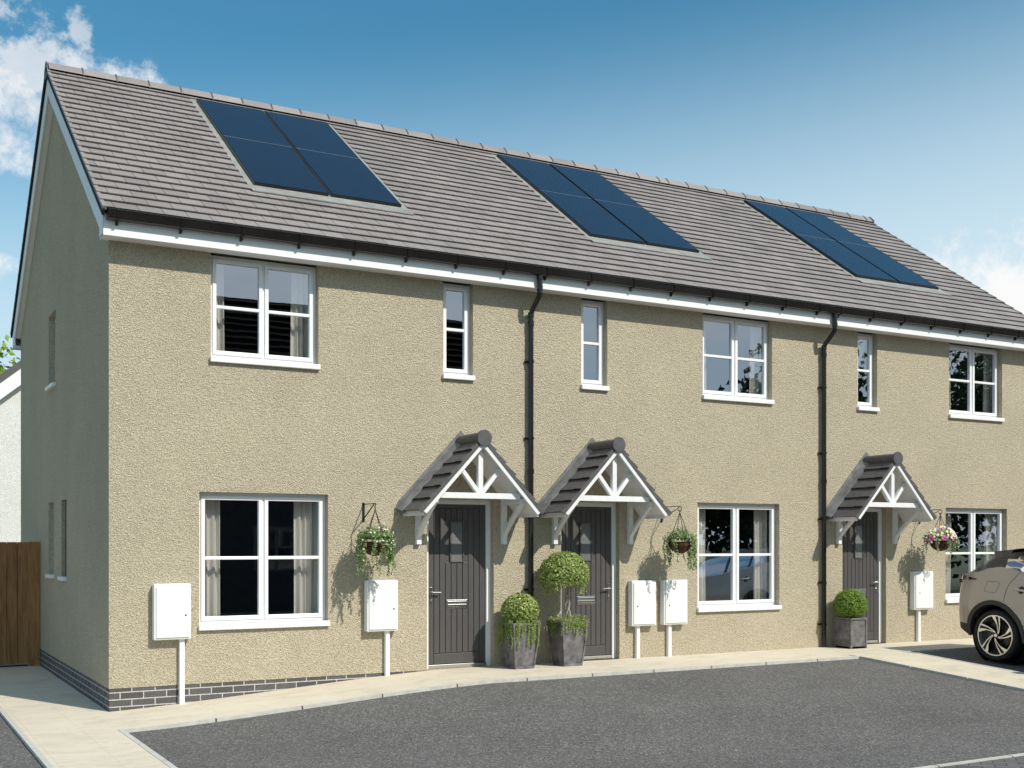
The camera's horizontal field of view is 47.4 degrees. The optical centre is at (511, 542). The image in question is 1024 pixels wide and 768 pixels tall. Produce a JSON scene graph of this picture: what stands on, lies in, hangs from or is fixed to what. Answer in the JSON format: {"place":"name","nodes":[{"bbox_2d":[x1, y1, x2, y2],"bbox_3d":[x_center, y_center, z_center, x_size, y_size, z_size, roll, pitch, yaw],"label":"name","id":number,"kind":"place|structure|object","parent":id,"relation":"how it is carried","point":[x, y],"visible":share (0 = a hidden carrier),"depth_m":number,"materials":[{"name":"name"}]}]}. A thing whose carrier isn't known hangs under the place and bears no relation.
{"place":"outdoors","nodes":[
{"label":"outdoors","id":0,"kind":"place"},
{"bbox_2d":[0,649,1023,767],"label":"road","id":1,"kind":"structure","parent":0,"point":[855,713],"depth_m":11.51,"materials":[{"name":"grey asphalt"}]},
{"bbox_2d":[0,647,1023,767],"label":"kerb","id":2,"kind":"structure","parent":1,"relation":"on","point":[33,749],"depth_m":13.01,"materials":[{"name":"concrete"}]},
{"bbox_2d":[959,548,1023,664],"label":"parked car","id":3,"kind":"object","parent":1,"relation":"on","point":[991,606],"visible":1,"depth_m":16.28,"materials":[{"name":"paint"}]},
{"bbox_2d":[0,638,1023,767],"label":"pavement","id":4,"kind":"structure","parent":0,"point":[60,723],"depth_m":13.43,"materials":[{"name":"beige concrete"}]},
{"bbox_2d":[0,542,38,666],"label":"timber gate","id":5,"kind":"structure","parent":4,"relation":"on","point":[19,602],"depth_m":17.33,"materials":[{"name":"brown wood"}]},
{"bbox_2d":[497,592,540,669],"bbox_3d":[0.102,1.110,14.806,0.513,0.960,0.511,0,0,-29],"label":"potted shrub","id":6,"kind":"object","parent":4,"relation":"on","point":[518,629],"visible":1,"depth_m":14.66,"materials":[{"name":"green plant"}]},
{"bbox_2d":[538,550,590,666],"bbox_3d":[0.676,0.843,15.107,0.699,1.495,0.648,0,0,-29],"label":"potted shrub","id":7,"kind":"object","parent":4,"relation":"on","point":[567,634],"visible":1,"depth_m":14.98,"materials":[{"name":"green plant"}]},
{"bbox_2d":[833,589,867,648],"bbox_3d":[5.126,1.140,17.652,0.542,0.900,0.523,0,0,-29],"label":"potted shrub","id":8,"kind":"object","parent":4,"relation":"on","point":[850,622],"visible":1,"depth_m":17.53,"materials":[{"name":"green plant"}]},
{"bbox_2d":[0,0,1023,369],"label":"sky","id":9,"kind":"structure","parent":0,"point":[907,116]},
{"bbox_2d":[936,756,1023,767],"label":"block paving","id":10,"kind":"structure","parent":0,"point":[1015,762],"depth_m":9.70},
{"label":"ground","id":11,"kind":"structure","parent":0,"visible":0},
{"bbox_2d":[0,360,20,541],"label":"neighbour house","id":12,"kind":"structure","parent":11,"relation":"on","point":[10,454],"depth_m":30.65,"materials":[{"name":"paint"}]},
{"bbox_2d":[0,335,20,373],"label":"tree","id":13,"kind":"object","parent":11,"relation":"on","point":[4,347],"visible":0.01,"depth_m":38.55,"materials":[{"name":"green plant"}]},
{"bbox_2d":[10,61,544,711],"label":"terraced house","id":14,"kind":"structure","parent":11,"relation":"on","point":[400,397],"depth_m":14.23,"materials":[{"name":"paint"}]},
{"bbox_2d":[45,574,53,578],"bbox_3d":[-6.494,0.475,16.476,0.140,0.050,0.525,0,0,-29],"label":"window sill","id":15,"kind":"structure","parent":14,"relation":"in","point":[51,576],"depth_m":16.34,"materials":[{"name":"plastic"}]},
{"bbox_2d":[45,318,55,391],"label":"window","id":16,"kind":"structure","parent":14,"relation":"in","point":[53,384],"depth_m":16.72,"materials":[{"name":"plastic"}]},
{"bbox_2d":[57,576,66,580],"bbox_3d":[-5.920,0.475,15.453,0.140,0.050,0.460,0,0,-29],"label":"window sill","id":17,"kind":"structure","parent":14,"relation":"in","point":[62,578],"depth_m":15.30,"materials":[{"name":"plastic"}]},
{"bbox_2d":[152,583,190,703],"bbox_3d":[-3.777,1.137,12.938,0.410,1.364,0.120,0,0,-29],"label":"meter box","id":18,"kind":"object","parent":14,"relation":"attached to","point":[171,611],"visible":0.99,"depth_m":12.90,"materials":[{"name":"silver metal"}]},
{"bbox_2d":[156,586,189,637],"bbox_3d":[-3.749,0.768,12.894,0.365,0.565,0.017,0,0,-29],"label":"door","id":19,"kind":"structure","parent":18,"relation":"in","point":[172,603],"depth_m":12.89,"materials":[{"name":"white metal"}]},
{"bbox_2d":[205,500,219,615],"bbox_3d":[-3.474,0.195,13.479,0.204,1.470,0.070,0,0,-29],"label":"curtain","id":20,"kind":"object","parent":14,"relation":"hanging from","point":[212,549],"visible":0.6,"depth_m":13.48,"materials":[{"name":"fabric"}]},
{"bbox_2d":[216,264,223,350],"bbox_3d":[-3.400,-2.680,13.515,0.126,1.140,0.060,0,0,-29],"label":"curtain","id":21,"kind":"object","parent":14,"relation":"hanging from","point":[219,312],"visible":0.62,"depth_m":13.53,"materials":[{"name":"fabric"}]},
{"bbox_2d":[198,492,329,630],"bbox_3d":[-2.889,0.208,13.573,1.554,1.565,0.205,0,0,-29],"label":"window","id":22,"kind":"structure","parent":14,"relation":"in","point":[262,619],"depth_m":13.60,"materials":[{"name":"plastic"}]},
{"bbox_2d":[210,255,320,369],"bbox_3d":[-2.884,-2.668,13.575,1.304,1.236,0.205,0,0,-29],"label":"window","id":23,"kind":"structure","parent":14,"relation":"in","point":[263,358],"depth_m":13.60,"materials":[{"name":"plastic"}]},
{"bbox_2d":[290,272,307,357],"bbox_3d":[-2.558,-2.680,13.993,0.229,1.140,0.069,0,0,-29],"label":"curtain","id":24,"kind":"object","parent":14,"relation":"hanging from","point":[299,325],"visible":0.74,"depth_m":14.00,"materials":[{"name":"fabric"}]},
{"bbox_2d":[294,501,317,613],"bbox_3d":[-2.487,0.195,14.033,0.296,1.470,0.070,0,0,-29],"label":"curtain","id":25,"kind":"object","parent":14,"relation":"hanging from","point":[305,570],"visible":0.78,"depth_m":14.04,"materials":[{"name":"fabric"}]},
{"bbox_2d":[362,503,375,521],"bbox_3d":[-1.705,-0.370,13.946,0.026,0.230,0.389,0,0,-29],"label":"wall bracket","id":26,"kind":"object","parent":14,"relation":"attached to","point":[363,512],"depth_m":14.11,"materials":[{"name":"metal"}]},
{"bbox_2d":[354,507,396,577],"bbox_3d":[-1.615,-0.002,13.784,0.507,0.835,0.509,0,0,-29],"label":"hanging basket","id":27,"kind":"object","parent":26,"relation":"hanging from","point":[373,547],"visible":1,"depth_m":13.69,"materials":[{"name":"metal"}]},
{"bbox_2d":[364,580,397,675],"bbox_3d":[-1.587,1.049,14.165,0.410,1.188,0.120,0,0,-29],"label":"meter box","id":28,"kind":"object","parent":14,"relation":"attached to","point":[380,605],"visible":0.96,"depth_m":14.12,"materials":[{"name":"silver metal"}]},
{"bbox_2d":[369,582,396,629],"bbox_3d":[-1.560,0.768,14.121,0.365,0.565,0.017,0,0,-29],"label":"door","id":29,"kind":"structure","parent":28,"relation":"in","point":[382,596],"depth_m":14.11,"materials":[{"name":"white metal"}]},
{"bbox_2d":[442,283,474,380],"bbox_3d":[-0.710,-2.673,14.794,0.449,1.226,0.205,0,0,-29],"label":"window","id":30,"kind":"structure","parent":14,"relation":"in","point":[455,374],"depth_m":14.85,"materials":[{"name":"plastic"}]},
{"bbox_2d":[427,499,489,668],"bbox_3d":[-0.701,0.520,14.860,0.945,2.140,0.109,0,0,-29],"label":"front door","id":31,"kind":"structure","parent":14,"relation":"in","point":[458,531],"depth_m":14.87,"materials":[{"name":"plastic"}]},
{"bbox_2d":[406,130,837,663],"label":"terraced house","id":32,"kind":"structure","parent":11,"relation":"on","point":[639,430],"depth_m":16.70,"materials":[{"name":"paint"}]},
{"bbox_2d":[561,502,615,659],"bbox_3d":[1.006,0.520,15.817,0.940,2.140,0.109,0,0,-29],"label":"front door","id":33,"kind":"structure","parent":32,"relation":"in","point":[589,532],"depth_m":15.90,"materials":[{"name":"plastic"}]},
{"bbox_2d":[580,300,609,390],"bbox_3d":[1.085,-2.673,15.800,0.444,1.226,0.205,0,0,-29],"label":"window","id":34,"kind":"structure","parent":32,"relation":"in","point":[597,384],"depth_m":15.86,"materials":[{"name":"plastic"}]},
{"bbox_2d":[628,580,655,657],"bbox_3d":[1.797,1.065,16.062,0.410,1.090,0.120,0,0,-29],"label":"meter box","id":35,"kind":"object","parent":32,"relation":"attached to","point":[641,602],"visible":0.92,"depth_m":16.01,"materials":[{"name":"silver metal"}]},
{"bbox_2d":[634,583,655,624],"bbox_3d":[1.825,0.835,16.018,0.365,0.570,0.017,0,0,-29],"label":"door","id":36,"kind":"structure","parent":35,"relation":"in","point":[644,593],"depth_m":16.01,"materials":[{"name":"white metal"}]},
{"bbox_2d":[661,506,681,521],"bbox_3d":[2.202,-0.400,16.097,0.026,0.230,0.458,0,0,-29],"label":"wall bracket","id":37,"kind":"object","parent":32,"relation":"attached to","point":[674,510],"depth_m":16.01,"materials":[{"name":"metal"}]},
{"bbox_2d":[662,510,697,570],"bbox_3d":[2.294,-0.018,15.937,0.503,0.854,0.436,0,0,-13],"label":"hanging basket","id":38,"kind":"object","parent":37,"relation":"hanging from","point":[682,547],"visible":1,"depth_m":15.86,"materials":[{"name":"metal"}]},
{"bbox_2d":[660,580,686,656],"bbox_3d":[2.271,1.065,16.327,0.415,1.090,0.120,0,0,-29],"label":"meter box","id":39,"kind":"object","parent":32,"relation":"attached to","point":[673,602],"visible":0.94,"depth_m":16.27,"materials":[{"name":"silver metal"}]},
{"bbox_2d":[666,582,686,622],"bbox_3d":[2.298,0.835,16.283,0.370,0.570,0.017,0,0,-29],"label":"door","id":40,"kind":"structure","parent":39,"relation":"in","point":[676,592],"depth_m":16.28,"materials":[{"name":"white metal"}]},
{"bbox_2d":[699,509,705,600],"bbox_3d":[2.737,0.195,16.961,0.204,1.470,0.070,0,0,-29],"label":"curtain","id":41,"kind":"object","parent":32,"relation":"hanging from","point":[702,597],"visible":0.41,"depth_m":16.96,"materials":[{"name":"fabric"}]},
{"bbox_2d":[704,321,705,389],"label":"curtain","id":42,"kind":"object","parent":32,"relation":"hanging from","point":[704,358],"visible":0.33,"depth_m":16.98,"materials":[{"name":"fabric"}]},
{"bbox_2d":[702,314,773,404],"bbox_3d":[3.263,-2.668,17.021,1.319,1.236,0.205,0,0,-29],"label":"window","id":43,"kind":"structure","parent":32,"relation":"in","point":[733,395],"depth_m":17.05,"materials":[{"name":"plastic"}]},
{"bbox_2d":[697,503,781,611],"bbox_3d":[3.285,0.208,17.033,1.559,1.565,0.205,0,0,-29],"label":"window","id":44,"kind":"structure","parent":32,"relation":"in","point":[734,604],"depth_m":17.06,"materials":[{"name":"plastic"}]},
{"bbox_2d":[749,326,760,393],"bbox_3d":[3.637,-2.680,17.465,0.231,1.140,0.068,0,0,-29],"label":"curtain","id":45,"kind":"object","parent":32,"relation":"hanging from","point":[755,367],"visible":0.78,"depth_m":17.47,"materials":[{"name":"fabric"}]},
{"bbox_2d":[753,510,766,599],"bbox_3d":[3.734,0.195,17.519,0.298,1.470,0.070,0,0,-29],"label":"curtain","id":46,"kind":"object","parent":32,"relation":"hanging from","point":[760,562],"visible":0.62,"depth_m":17.52,"materials":[{"name":"fabric"}]},
{"bbox_2d":[667,179,1023,655],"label":"terraced house","id":47,"kind":"structure","parent":11,"relation":"on","point":[907,450],"depth_m":19.00,"materials":[{"name":"paint"}]},
{"bbox_2d":[858,339,864,364],"bbox_3d":[5.457,-3.035,18.440,0.330,0.430,0.014,0,0,-29],"label":"roller blind","id":48,"kind":"object","parent":47,"relation":"attached to","point":[861,351],"visible":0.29,"depth_m":18.48,"materials":[{"name":"fabric"}]},
{"bbox_2d":[842,508,881,643],"bbox_3d":[5.455,0.520,18.310,0.940,2.140,0.109,0,0,-29],"label":"front door","id":49,"kind":"structure","parent":47,"relation":"in","point":[862,542],"depth_m":18.40,"materials":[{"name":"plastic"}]},
{"bbox_2d":[857,333,879,411],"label":"window","id":50,"kind":"structure","parent":47,"relation":"in","point":[862,406],"depth_m":18.38,"materials":[{"name":"plastic"}]},
{"bbox_2d":[910,571,932,641],"bbox_3d":[6.595,1.035,18.751,0.440,1.150,0.120,0,0,-29],"label":"meter box","id":51,"kind":"object","parent":47,"relation":"attached to","point":[921,590],"visible":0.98,"depth_m":18.69,"materials":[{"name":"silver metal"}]},
{"bbox_2d":[916,573,932,607],"bbox_3d":[6.623,0.770,18.707,0.395,0.560,0.017,0,0,-29],"label":"door","id":52,"kind":"structure","parent":51,"relation":"in","point":[924,581],"depth_m":18.70,"materials":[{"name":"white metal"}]},
{"bbox_2d":[946,513,950,593],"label":"curtain","id":53,"kind":"object","parent":47,"relation":"hanging from","point":[948,556],"visible":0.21,"depth_m":19.52,"materials":[{"name":"fabric"}]},
{"bbox_2d":[949,350,950,409],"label":"curtain","id":54,"kind":"object","parent":47,"relation":"hanging from","point":[949,385],"visible":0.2,"depth_m":19.50,"materials":[{"name":"fabric"}]},
{"bbox_2d":[945,508,1001,602],"bbox_3d":[7.743,0.208,19.532,1.539,1.565,0.205,0,0,-29],"label":"window","id":55,"kind":"structure","parent":47,"relation":"in","point":[971,512],"depth_m":19.56,"materials":[{"name":"plastic"}]},
{"bbox_2d":[949,344,1004,421],"bbox_3d":[7.725,-2.668,19.522,1.329,1.236,0.205,0,0,-29],"label":"window","id":56,"kind":"structure","parent":47,"relation":"in","point":[970,414],"depth_m":19.55,"materials":[{"name":"plastic"}]},
{"bbox_2d":[982,354,990,412],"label":"curtain","id":57,"kind":"object","parent":47,"relation":"hanging from","point":[986,404],"visible":0.73,"depth_m":19.99,"materials":[{"name":"fabric"}]},
{"bbox_2d":[984,514,995,563],"bbox_3d":[8.221,0.195,20.034,0.296,1.470,0.069,0,0,-29],"label":"curtain","id":58,"kind":"object","parent":47,"relation":"hanging from","point":[990,535],"visible":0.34,"depth_m":20.01,"materials":[{"name":"fabric"}]},
{"bbox_3d":[6.686,-0.425,18.610,0.026,0.230,0.458,0,0,-29],"label":"wall bracket","id":59,"kind":"object","parent":47,"relation":"attached to","visible":0},
{"bbox_2d":[922,513,959,555],"bbox_3d":[6.774,-0.131,18.447,0.604,0.677,0.527,0,0,-44],"label":"hanging basket","id":60,"kind":"object","parent":59,"relation":"hanging from","point":[941,545],"visible":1,"depth_m":18.34,"materials":[{"name":"metal"}]}
]}

